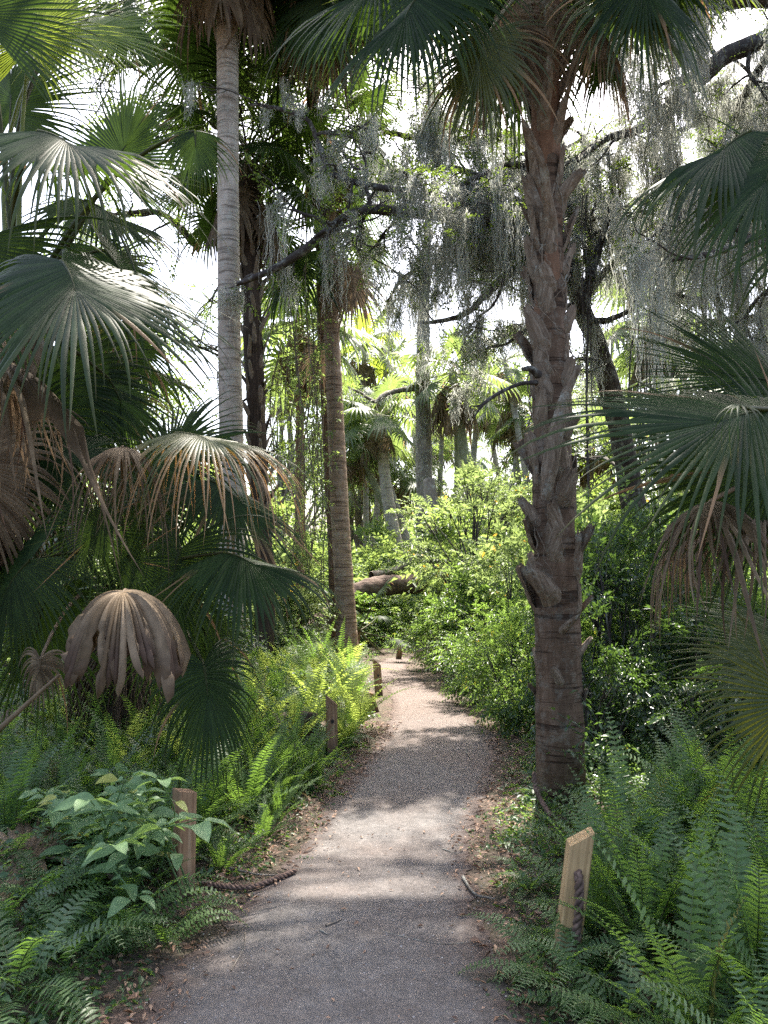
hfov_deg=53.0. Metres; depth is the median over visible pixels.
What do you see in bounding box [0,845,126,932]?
arching fern
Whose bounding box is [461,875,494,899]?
fallen stick
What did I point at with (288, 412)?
palm
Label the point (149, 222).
sky
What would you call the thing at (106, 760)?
sword fern
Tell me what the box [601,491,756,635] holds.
shrub
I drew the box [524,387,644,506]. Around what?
palm
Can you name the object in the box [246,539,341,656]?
shrub
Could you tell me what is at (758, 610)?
shrub
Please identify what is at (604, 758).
leafy sapling
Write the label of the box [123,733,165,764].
sword fern
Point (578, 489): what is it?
leafy tree
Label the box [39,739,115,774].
sword fern
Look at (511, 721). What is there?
shrub
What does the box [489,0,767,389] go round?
edge oak
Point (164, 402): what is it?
leafy tree
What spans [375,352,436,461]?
palm
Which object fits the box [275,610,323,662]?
sword fern
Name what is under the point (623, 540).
shrub
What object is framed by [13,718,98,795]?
sword fern
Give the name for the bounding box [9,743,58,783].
sword fern
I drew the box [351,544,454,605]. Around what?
shrub
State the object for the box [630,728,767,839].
sword fern
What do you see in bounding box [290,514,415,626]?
shrub
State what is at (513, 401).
palm
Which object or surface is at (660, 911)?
sword fern
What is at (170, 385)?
palm
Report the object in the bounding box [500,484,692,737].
shrub
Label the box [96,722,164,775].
sword fern
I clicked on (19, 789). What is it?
sword fern
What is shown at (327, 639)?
sword fern
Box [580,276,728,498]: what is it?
palm
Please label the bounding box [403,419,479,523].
palm
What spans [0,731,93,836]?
sword fern
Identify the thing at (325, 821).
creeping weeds
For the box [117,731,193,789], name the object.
sword fern
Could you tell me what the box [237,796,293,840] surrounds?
sword fern
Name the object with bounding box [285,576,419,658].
palm
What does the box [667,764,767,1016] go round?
sword fern
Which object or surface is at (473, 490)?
young tree
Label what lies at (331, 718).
trail post
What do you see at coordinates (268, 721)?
sword fern
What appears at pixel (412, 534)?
woods
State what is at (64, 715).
sword fern
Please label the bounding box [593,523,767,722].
shrub
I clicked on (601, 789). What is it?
sword fern
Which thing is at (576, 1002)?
arching fern
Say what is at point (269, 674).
sword fern
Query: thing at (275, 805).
sword fern
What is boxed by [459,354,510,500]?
palm
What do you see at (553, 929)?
arching fern
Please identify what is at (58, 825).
sword fern
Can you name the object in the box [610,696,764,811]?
sword fern
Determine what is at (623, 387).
palm
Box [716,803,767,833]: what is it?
sword fern
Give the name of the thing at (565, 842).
sword fern
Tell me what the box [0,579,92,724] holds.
shrub
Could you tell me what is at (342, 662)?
sword fern
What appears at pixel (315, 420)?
hanging vines
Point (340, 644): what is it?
sword fern
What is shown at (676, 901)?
sword fern
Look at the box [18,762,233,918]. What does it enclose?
broad leaved plant
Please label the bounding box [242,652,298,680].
sword fern
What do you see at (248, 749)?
sword fern
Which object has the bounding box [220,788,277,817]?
arching fern
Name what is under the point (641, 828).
sword fern
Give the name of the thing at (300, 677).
sword fern
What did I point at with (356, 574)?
shrub
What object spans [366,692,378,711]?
trail post
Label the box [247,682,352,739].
sword fern
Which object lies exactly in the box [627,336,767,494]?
palm
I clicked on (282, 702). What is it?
sword fern
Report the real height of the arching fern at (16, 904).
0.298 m
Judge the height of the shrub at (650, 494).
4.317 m
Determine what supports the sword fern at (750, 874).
on the ground at (384, 707)
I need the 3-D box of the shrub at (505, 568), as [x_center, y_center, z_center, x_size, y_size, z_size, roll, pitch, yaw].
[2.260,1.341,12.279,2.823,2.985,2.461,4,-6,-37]
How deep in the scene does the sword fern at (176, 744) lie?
5.31 m
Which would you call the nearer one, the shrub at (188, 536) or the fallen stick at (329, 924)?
the fallen stick at (329, 924)
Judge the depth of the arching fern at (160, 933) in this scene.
3.09 m
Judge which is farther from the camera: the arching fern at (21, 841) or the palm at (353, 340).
the palm at (353, 340)
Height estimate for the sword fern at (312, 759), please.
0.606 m
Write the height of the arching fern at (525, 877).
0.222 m
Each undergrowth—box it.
[0,613,766,809]
[55,583,486,641]
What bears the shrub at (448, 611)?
on the ground at (384, 707)
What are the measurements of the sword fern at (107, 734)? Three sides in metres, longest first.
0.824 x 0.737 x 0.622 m
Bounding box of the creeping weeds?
[10,741,650,1022]
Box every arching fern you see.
[0,817,72,880]
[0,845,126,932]
[0,865,129,932]
[0,885,154,1023]
[0,894,184,1007]
[13,871,242,953]
[16,847,169,908]
[29,759,161,816]
[87,899,247,968]
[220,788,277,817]
[456,912,649,1023]
[479,856,562,904]
[484,899,704,1023]
[506,919,556,954]
[506,929,727,1023]
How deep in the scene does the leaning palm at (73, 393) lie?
4.59 m
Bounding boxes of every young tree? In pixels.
[386,455,532,651]
[482,482,531,597]
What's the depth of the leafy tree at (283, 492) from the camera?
24.37 m
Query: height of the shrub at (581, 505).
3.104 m
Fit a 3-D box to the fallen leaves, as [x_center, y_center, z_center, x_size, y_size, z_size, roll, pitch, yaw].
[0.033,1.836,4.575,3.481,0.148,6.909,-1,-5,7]
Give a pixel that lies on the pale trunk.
(429, 487)
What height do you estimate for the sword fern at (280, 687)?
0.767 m
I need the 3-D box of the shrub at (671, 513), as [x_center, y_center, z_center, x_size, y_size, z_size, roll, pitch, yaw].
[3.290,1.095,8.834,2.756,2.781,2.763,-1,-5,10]
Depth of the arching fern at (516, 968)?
2.80 m
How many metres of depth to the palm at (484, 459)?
38.14 m
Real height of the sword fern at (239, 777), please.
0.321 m
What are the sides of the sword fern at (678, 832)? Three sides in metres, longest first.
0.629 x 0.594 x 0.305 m
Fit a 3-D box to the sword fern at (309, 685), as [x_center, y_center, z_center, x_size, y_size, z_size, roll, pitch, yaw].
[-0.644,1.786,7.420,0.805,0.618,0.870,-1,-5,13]
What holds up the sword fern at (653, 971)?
on the ground at (384, 707)
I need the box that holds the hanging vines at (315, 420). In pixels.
[266,258,345,629]
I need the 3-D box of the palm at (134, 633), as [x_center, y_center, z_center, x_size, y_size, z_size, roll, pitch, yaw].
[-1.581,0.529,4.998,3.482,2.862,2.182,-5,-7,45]
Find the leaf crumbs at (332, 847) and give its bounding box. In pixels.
[0,704,575,1023]
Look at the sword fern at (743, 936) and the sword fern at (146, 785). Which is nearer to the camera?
the sword fern at (743, 936)
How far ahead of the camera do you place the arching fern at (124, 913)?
3.19 m
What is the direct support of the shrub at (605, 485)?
on the ground at (384, 707)
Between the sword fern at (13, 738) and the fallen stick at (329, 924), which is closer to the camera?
the fallen stick at (329, 924)
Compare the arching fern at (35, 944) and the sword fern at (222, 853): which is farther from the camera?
the sword fern at (222, 853)
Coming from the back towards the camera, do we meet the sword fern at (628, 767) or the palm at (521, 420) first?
the palm at (521, 420)
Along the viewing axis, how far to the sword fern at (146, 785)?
4.14 m
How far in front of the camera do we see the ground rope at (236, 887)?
3.68 m
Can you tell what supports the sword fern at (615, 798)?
on the ground at (384, 707)
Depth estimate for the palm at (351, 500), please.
30.00 m
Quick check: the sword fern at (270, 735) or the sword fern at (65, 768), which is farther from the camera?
the sword fern at (270, 735)
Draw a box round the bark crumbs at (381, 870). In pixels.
[183,705,497,1020]
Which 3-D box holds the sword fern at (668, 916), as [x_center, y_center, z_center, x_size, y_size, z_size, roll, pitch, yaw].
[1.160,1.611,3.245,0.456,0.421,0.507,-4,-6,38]
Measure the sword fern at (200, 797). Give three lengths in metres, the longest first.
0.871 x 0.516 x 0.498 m
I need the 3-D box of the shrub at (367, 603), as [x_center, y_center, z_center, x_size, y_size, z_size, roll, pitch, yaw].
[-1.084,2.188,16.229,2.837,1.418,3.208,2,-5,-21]
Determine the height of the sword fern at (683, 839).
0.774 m
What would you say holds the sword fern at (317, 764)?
on the ground at (384, 707)
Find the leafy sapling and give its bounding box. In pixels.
[546,690,630,805]
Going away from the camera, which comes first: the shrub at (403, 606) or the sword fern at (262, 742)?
the sword fern at (262, 742)
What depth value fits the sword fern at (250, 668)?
8.81 m
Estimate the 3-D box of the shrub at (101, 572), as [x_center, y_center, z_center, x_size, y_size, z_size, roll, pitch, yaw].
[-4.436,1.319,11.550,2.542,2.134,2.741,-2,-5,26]
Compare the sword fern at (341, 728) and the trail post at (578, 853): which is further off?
the sword fern at (341, 728)
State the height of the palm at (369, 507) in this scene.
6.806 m
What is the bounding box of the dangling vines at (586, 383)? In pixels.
[581,194,713,512]
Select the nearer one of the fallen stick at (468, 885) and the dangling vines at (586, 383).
the fallen stick at (468, 885)
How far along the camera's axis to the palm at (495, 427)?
27.08 m
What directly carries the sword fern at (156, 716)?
on the ground at (384, 707)
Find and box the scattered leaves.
[178,706,475,1022]
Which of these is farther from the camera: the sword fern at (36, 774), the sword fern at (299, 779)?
the sword fern at (299, 779)
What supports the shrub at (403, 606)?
on the ground at (384, 707)
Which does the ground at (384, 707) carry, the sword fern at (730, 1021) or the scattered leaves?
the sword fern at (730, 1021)
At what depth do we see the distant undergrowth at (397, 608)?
16.81 m
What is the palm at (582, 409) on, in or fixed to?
on the ground at (384, 707)
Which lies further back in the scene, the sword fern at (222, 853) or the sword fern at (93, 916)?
the sword fern at (222, 853)
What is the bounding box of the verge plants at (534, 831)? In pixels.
[0,715,762,1022]
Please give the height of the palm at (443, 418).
8.373 m
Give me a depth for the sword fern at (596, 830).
3.39 m
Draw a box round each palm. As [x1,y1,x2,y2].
[0,0,249,604]
[0,389,343,803]
[50,240,212,578]
[91,0,345,677]
[145,33,359,676]
[210,250,394,624]
[238,0,405,651]
[239,56,414,667]
[242,358,320,525]
[263,0,767,805]
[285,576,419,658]
[304,397,403,545]
[314,298,414,546]
[319,366,377,553]
[323,477,378,547]
[343,367,439,570]
[345,408,415,561]
[346,332,437,549]
[348,382,415,544]
[361,444,449,543]
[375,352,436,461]
[380,314,521,625]
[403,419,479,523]
[405,366,464,506]
[431,366,486,505]
[436,356,507,588]
[445,432,499,520]
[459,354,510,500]
[464,360,532,487]
[471,324,529,492]
[484,380,532,586]
[487,111,767,830]
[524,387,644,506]
[572,352,648,481]
[572,379,597,451]
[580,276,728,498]
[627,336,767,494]
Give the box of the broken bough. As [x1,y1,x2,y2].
[368,535,453,577]
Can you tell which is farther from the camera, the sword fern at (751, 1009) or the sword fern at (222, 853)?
the sword fern at (222, 853)
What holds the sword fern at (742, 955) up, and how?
on the ground at (384, 707)
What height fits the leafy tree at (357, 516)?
9.887 m
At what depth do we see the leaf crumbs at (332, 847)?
3.88 m
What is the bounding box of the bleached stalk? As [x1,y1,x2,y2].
[0,674,59,731]
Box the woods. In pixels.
[30,475,504,587]
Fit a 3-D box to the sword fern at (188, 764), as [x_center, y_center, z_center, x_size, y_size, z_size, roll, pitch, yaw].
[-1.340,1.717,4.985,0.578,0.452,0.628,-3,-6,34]
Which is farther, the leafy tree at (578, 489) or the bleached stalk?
the leafy tree at (578, 489)
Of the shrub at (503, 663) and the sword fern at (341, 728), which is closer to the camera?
the sword fern at (341, 728)
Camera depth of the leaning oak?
9.12 m
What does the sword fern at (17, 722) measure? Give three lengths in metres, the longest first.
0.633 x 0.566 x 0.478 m
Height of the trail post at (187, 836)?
0.538 m
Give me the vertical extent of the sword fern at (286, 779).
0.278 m
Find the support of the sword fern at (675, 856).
on the ground at (384, 707)
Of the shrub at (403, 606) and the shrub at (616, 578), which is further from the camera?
the shrub at (403, 606)
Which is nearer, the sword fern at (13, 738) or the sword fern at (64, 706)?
the sword fern at (13, 738)
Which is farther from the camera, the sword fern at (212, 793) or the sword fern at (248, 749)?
the sword fern at (248, 749)
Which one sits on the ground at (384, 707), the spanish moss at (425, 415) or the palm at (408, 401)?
the palm at (408, 401)
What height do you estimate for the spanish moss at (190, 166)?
9.027 m
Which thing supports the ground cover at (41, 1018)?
on the ground at (384, 707)
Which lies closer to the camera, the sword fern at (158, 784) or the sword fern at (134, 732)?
the sword fern at (158, 784)
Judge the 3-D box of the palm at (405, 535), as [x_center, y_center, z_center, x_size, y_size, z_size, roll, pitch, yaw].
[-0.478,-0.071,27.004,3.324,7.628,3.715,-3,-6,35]
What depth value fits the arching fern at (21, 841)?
3.67 m
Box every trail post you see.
[170,788,196,899]
[325,695,337,753]
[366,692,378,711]
[373,659,382,695]
[396,646,402,658]
[552,827,594,971]
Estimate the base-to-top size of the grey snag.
11.304 m
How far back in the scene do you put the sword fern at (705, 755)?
4.58 m
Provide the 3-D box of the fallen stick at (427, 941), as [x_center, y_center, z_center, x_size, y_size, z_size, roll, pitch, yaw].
[0.203,1.755,3.159,0.438,0.004,0.069,-1,-5,10]
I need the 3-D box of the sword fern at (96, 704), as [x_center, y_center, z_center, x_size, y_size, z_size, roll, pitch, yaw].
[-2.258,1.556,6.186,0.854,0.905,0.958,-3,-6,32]
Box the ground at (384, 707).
[0,623,763,1023]
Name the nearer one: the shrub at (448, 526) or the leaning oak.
the leaning oak
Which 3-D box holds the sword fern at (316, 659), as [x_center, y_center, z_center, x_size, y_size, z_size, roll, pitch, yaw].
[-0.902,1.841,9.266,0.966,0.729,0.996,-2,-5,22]
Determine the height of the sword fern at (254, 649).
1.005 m
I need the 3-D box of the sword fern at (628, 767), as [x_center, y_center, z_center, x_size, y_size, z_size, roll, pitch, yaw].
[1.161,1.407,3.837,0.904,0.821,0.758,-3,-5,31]
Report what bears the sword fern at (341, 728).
on the ground at (384, 707)
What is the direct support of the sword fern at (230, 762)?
on the ground at (384, 707)
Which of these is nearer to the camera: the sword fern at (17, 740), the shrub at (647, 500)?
the sword fern at (17, 740)
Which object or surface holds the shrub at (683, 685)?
on the ground at (384, 707)
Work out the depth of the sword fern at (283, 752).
5.29 m
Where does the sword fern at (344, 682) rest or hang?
on the ground at (384, 707)
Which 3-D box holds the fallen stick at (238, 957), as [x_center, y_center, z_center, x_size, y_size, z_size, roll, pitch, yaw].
[-0.572,1.746,3.063,0.023,0.006,0.317,0,-5,0]
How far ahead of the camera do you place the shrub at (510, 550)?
9.62 m
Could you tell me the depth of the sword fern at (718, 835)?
3.64 m
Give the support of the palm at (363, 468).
on the ground at (384, 707)
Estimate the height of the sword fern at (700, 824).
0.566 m
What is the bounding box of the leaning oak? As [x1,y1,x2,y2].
[145,25,762,573]
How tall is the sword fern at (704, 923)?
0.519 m
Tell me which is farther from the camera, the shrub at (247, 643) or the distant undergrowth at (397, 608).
the distant undergrowth at (397, 608)
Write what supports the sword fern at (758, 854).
on the ground at (384, 707)
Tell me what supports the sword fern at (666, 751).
on the ground at (384, 707)
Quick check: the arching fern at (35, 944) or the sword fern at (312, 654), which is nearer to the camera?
the arching fern at (35, 944)
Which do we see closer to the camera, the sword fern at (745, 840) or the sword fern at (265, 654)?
the sword fern at (745, 840)
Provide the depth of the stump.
6.55 m
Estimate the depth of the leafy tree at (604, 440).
20.72 m
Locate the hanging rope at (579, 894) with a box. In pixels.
[571,869,583,977]
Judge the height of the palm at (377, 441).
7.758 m
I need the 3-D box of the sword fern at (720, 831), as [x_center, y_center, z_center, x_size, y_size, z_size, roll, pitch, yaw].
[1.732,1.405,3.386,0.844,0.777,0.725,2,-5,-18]
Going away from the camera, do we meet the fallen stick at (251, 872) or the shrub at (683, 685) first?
the fallen stick at (251, 872)
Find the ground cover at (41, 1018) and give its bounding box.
[0,714,766,1023]
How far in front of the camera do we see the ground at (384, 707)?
3.78 m
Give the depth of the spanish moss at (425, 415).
20.51 m
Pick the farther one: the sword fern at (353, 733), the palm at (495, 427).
the palm at (495, 427)
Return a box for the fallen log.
[295,574,427,640]
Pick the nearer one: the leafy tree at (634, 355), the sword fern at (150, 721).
the sword fern at (150, 721)
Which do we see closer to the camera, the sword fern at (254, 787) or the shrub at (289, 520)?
the sword fern at (254, 787)
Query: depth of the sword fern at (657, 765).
4.39 m
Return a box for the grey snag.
[347,221,431,624]
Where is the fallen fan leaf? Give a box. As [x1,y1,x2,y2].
[0,813,114,911]
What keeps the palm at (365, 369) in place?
on the ground at (384, 707)
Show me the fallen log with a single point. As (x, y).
(372, 585)
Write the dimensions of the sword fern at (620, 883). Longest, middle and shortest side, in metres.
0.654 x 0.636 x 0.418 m
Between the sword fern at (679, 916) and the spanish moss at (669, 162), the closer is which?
the sword fern at (679, 916)
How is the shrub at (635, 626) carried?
on the ground at (384, 707)
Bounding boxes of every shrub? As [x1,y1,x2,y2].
[0,555,108,696]
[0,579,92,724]
[60,548,151,664]
[83,464,294,608]
[83,566,272,665]
[154,540,298,647]
[181,487,327,628]
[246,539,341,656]
[276,532,403,641]
[276,586,406,646]
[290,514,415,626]
[351,509,505,626]
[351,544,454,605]
[355,595,430,640]
[385,583,491,671]
[390,493,620,648]
[418,564,530,677]
[427,603,533,706]
[439,514,585,669]
[442,589,590,734]
[453,517,589,691]
[471,471,649,642]
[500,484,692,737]
[508,467,767,721]
[510,511,689,744]
[512,570,679,772]
[528,490,728,735]
[576,486,629,665]
[584,503,767,701]
[586,568,751,760]
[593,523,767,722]
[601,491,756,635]
[601,597,763,771]
[605,462,688,519]
[647,588,767,762]
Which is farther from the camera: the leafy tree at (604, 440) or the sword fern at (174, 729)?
the leafy tree at (604, 440)
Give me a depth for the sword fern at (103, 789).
4.54 m
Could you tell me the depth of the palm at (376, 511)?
27.07 m
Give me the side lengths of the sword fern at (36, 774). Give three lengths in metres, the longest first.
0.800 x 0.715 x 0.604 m
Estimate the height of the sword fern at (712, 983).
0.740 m
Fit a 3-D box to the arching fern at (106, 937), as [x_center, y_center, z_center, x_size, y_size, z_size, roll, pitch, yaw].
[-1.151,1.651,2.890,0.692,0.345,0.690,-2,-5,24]
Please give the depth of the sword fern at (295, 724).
5.96 m
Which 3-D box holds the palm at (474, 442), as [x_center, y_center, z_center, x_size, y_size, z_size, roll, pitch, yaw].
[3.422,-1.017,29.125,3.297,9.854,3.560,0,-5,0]
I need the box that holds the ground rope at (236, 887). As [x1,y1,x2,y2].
[201,868,296,890]
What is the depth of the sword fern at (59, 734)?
5.65 m
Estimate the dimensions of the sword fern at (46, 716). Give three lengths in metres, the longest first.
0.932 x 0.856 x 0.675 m
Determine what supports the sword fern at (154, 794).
on the ground at (384, 707)
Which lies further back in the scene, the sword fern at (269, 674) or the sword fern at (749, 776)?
the sword fern at (269, 674)
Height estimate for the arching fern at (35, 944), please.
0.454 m
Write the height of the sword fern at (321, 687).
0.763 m
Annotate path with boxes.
[144,652,529,1023]
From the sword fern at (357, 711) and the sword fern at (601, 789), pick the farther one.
the sword fern at (357, 711)
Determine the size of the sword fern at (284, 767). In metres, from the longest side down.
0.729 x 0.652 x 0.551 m
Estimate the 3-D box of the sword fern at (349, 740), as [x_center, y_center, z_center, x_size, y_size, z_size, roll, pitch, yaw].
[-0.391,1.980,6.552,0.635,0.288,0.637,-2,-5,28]
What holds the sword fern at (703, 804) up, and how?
on the ground at (384, 707)
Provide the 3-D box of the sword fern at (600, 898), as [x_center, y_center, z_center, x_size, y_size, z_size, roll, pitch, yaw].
[0.814,1.445,3.060,0.634,0.615,0.872,19,-20,-76]
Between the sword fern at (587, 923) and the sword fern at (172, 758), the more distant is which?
the sword fern at (172, 758)
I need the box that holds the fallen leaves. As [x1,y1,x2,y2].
[0,720,741,1023]
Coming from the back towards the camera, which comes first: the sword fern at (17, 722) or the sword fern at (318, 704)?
the sword fern at (318, 704)
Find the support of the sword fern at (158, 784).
on the ground at (384, 707)
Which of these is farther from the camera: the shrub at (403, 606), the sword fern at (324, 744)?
the shrub at (403, 606)
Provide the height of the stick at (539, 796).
0.210 m
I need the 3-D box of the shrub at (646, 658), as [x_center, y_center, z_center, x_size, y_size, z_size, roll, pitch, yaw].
[1.553,1.243,5.731,1.095,1.692,1.192,3,-6,-36]
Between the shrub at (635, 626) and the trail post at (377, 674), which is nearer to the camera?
the shrub at (635, 626)
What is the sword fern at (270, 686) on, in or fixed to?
on the ground at (384, 707)
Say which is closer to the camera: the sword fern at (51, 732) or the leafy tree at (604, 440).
the sword fern at (51, 732)
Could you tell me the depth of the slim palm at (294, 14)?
10.20 m
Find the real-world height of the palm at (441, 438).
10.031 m
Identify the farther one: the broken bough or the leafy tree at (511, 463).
the leafy tree at (511, 463)
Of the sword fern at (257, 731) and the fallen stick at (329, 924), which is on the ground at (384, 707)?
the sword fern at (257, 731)
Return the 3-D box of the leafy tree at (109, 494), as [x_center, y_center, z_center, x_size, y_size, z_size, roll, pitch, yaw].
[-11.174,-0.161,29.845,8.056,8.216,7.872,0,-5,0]
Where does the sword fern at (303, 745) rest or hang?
on the ground at (384, 707)
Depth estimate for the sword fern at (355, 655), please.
9.83 m
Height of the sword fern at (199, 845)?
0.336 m
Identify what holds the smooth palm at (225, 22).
on the ground at (384, 707)
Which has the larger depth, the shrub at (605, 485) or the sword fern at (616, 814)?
the shrub at (605, 485)
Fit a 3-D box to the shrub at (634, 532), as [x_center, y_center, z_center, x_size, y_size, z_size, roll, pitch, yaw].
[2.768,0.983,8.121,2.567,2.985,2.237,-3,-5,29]
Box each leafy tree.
[1,196,205,547]
[33,444,187,533]
[204,363,391,547]
[268,391,454,576]
[412,435,522,549]
[464,437,598,528]
[509,442,656,510]
[572,344,730,495]
[592,78,767,409]
[594,73,765,549]
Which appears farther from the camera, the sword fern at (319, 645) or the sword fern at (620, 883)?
the sword fern at (319, 645)
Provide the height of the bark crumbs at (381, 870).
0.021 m
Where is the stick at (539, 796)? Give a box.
[532,772,553,817]
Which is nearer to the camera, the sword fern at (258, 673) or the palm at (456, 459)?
the sword fern at (258, 673)
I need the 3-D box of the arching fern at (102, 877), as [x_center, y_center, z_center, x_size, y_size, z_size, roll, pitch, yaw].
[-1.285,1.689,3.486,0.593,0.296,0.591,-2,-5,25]
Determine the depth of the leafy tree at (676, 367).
15.98 m
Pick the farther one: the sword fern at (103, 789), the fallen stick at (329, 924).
the sword fern at (103, 789)
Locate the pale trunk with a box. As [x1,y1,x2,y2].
[423,477,448,632]
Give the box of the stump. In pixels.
[284,711,318,747]
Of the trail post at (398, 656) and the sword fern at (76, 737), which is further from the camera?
the trail post at (398, 656)
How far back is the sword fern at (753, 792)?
4.13 m
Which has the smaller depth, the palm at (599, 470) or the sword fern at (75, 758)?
the sword fern at (75, 758)
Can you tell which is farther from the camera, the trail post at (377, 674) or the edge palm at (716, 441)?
the trail post at (377, 674)
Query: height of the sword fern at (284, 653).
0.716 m
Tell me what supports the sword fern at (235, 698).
on the ground at (384, 707)
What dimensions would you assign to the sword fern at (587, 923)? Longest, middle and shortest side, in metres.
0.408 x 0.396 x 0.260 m
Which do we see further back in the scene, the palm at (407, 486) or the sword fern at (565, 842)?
the palm at (407, 486)
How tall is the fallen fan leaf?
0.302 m
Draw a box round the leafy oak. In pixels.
[35,0,451,548]
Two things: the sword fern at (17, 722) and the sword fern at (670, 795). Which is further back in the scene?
the sword fern at (17, 722)
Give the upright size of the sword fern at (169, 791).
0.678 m
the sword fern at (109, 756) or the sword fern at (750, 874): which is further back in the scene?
the sword fern at (109, 756)
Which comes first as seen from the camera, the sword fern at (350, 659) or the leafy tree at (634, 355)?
the sword fern at (350, 659)
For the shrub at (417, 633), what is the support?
on the ground at (384, 707)
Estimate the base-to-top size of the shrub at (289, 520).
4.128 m
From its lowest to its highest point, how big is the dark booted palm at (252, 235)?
9.423 m
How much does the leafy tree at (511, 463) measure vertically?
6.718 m
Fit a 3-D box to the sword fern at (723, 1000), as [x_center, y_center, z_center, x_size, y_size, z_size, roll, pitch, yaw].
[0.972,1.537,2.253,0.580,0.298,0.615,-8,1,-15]
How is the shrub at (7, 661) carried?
on the ground at (384, 707)
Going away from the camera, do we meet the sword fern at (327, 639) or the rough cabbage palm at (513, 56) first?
the rough cabbage palm at (513, 56)
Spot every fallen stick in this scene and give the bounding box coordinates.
[212,863,277,875]
[230,937,245,971]
[325,918,341,925]
[382,931,484,943]
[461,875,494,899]
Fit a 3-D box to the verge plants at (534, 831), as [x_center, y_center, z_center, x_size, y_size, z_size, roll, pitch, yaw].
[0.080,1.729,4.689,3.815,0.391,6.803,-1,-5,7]
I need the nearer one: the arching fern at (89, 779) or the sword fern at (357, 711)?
the arching fern at (89, 779)
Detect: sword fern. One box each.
[0,680,86,732]
[0,711,44,747]
[0,717,91,816]
[0,718,52,765]
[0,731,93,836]
[0,735,57,820]
[0,781,45,799]
[1,739,128,816]
[1,760,161,853]
[2,713,81,747]
[3,722,61,782]
[4,738,103,788]
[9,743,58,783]
[10,703,108,758]
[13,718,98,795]
[33,719,159,798]
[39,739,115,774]
[40,695,87,735]
[45,692,120,764]
[47,688,86,726]
[50,655,114,736]
[50,894,160,957]
[53,696,169,757]
[60,838,200,906]
[65,698,163,766]
[73,693,165,754]
[78,747,164,820]
[81,741,153,782]
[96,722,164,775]
[97,721,209,773]
[101,763,203,821]
[103,739,241,869]
[105,697,193,755]
[110,753,225,818]
[116,757,192,811]
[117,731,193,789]
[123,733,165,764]
[127,699,282,770]
[132,739,264,838]
[143,676,262,751]
[145,740,215,792]
[146,759,279,849]
[147,678,184,751]
[151,758,257,832]
[152,801,243,852]
[153,799,256,866]
[167,715,312,822]
[196,823,274,872]
[199,742,251,776]
[205,756,268,803]
[215,791,238,820]
[217,712,320,791]
[219,715,306,764]
[224,746,302,818]
[225,650,318,737]
[228,656,292,697]
[232,659,261,675]
[233,661,286,691]
[234,670,301,747]
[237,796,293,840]
[239,716,281,779]
[239,720,301,785]
[241,619,267,671]
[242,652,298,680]
[242,734,339,783]
[243,664,311,720]
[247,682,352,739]
[250,653,284,702]
[251,676,341,762]
[253,639,314,674]
[253,703,320,744]
[257,644,303,714]
[259,774,311,822]
[260,632,346,682]
[260,635,315,686]
[264,762,326,808]
[266,663,328,696]
[268,667,351,723]
[269,736,326,767]
[270,640,365,704]
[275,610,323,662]
[278,704,355,787]
[280,667,365,722]
[284,626,355,680]
[286,618,362,675]
[287,762,321,796]
[293,652,393,706]
[296,639,336,676]
[299,727,345,754]
[299,745,335,788]
[305,619,374,675]
[305,725,374,758]
[306,643,378,686]
[309,658,417,731]
[314,641,395,677]
[317,636,383,695]
[319,691,388,744]
[337,703,371,744]
[481,749,697,874]
[487,787,711,943]
[518,782,686,908]
[518,802,767,1023]
[530,777,765,895]
[531,802,767,1013]
[543,828,652,856]
[549,764,688,904]
[549,881,644,940]
[554,699,723,856]
[556,759,739,861]
[568,754,666,847]
[594,832,734,936]
[596,732,718,826]
[596,897,764,1004]
[597,945,767,1023]
[603,954,751,1023]
[606,819,766,949]
[607,803,694,913]
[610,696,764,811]
[612,835,679,925]
[621,804,726,857]
[625,877,727,994]
[626,711,766,843]
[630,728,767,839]
[630,820,767,1023]
[636,825,767,887]
[636,838,767,951]
[643,720,766,833]
[654,762,767,937]
[657,842,766,973]
[659,690,761,791]
[664,763,767,881]
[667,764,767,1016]
[671,807,765,858]
[672,797,767,893]
[684,885,765,952]
[714,1016,754,1023]
[716,798,766,873]
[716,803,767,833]
[719,753,767,829]
[729,755,765,803]
[729,797,767,913]
[752,908,767,1005]
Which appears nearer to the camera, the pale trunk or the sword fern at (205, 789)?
the sword fern at (205, 789)
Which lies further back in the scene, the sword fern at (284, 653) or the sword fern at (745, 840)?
the sword fern at (284, 653)
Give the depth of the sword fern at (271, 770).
4.98 m
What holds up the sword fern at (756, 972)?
on the ground at (384, 707)
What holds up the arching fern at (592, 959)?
on the ground at (384, 707)
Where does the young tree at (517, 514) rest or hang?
on the ground at (384, 707)
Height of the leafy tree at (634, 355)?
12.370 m
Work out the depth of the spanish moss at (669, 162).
7.82 m
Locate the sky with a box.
[0,0,767,576]
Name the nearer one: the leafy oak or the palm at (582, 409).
the leafy oak
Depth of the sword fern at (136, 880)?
3.42 m
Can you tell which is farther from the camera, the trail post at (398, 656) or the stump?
the trail post at (398, 656)
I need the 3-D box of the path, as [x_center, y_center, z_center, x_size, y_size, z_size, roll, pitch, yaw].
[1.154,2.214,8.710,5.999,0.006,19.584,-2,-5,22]
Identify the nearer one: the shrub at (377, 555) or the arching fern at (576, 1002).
the arching fern at (576, 1002)
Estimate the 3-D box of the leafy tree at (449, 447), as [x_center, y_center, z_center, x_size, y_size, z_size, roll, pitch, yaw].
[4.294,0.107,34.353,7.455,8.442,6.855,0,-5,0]
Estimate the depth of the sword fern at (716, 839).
3.19 m
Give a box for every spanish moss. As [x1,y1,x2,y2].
[54,4,436,394]
[181,52,767,461]
[347,334,439,487]
[510,0,767,525]
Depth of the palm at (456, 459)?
31.18 m

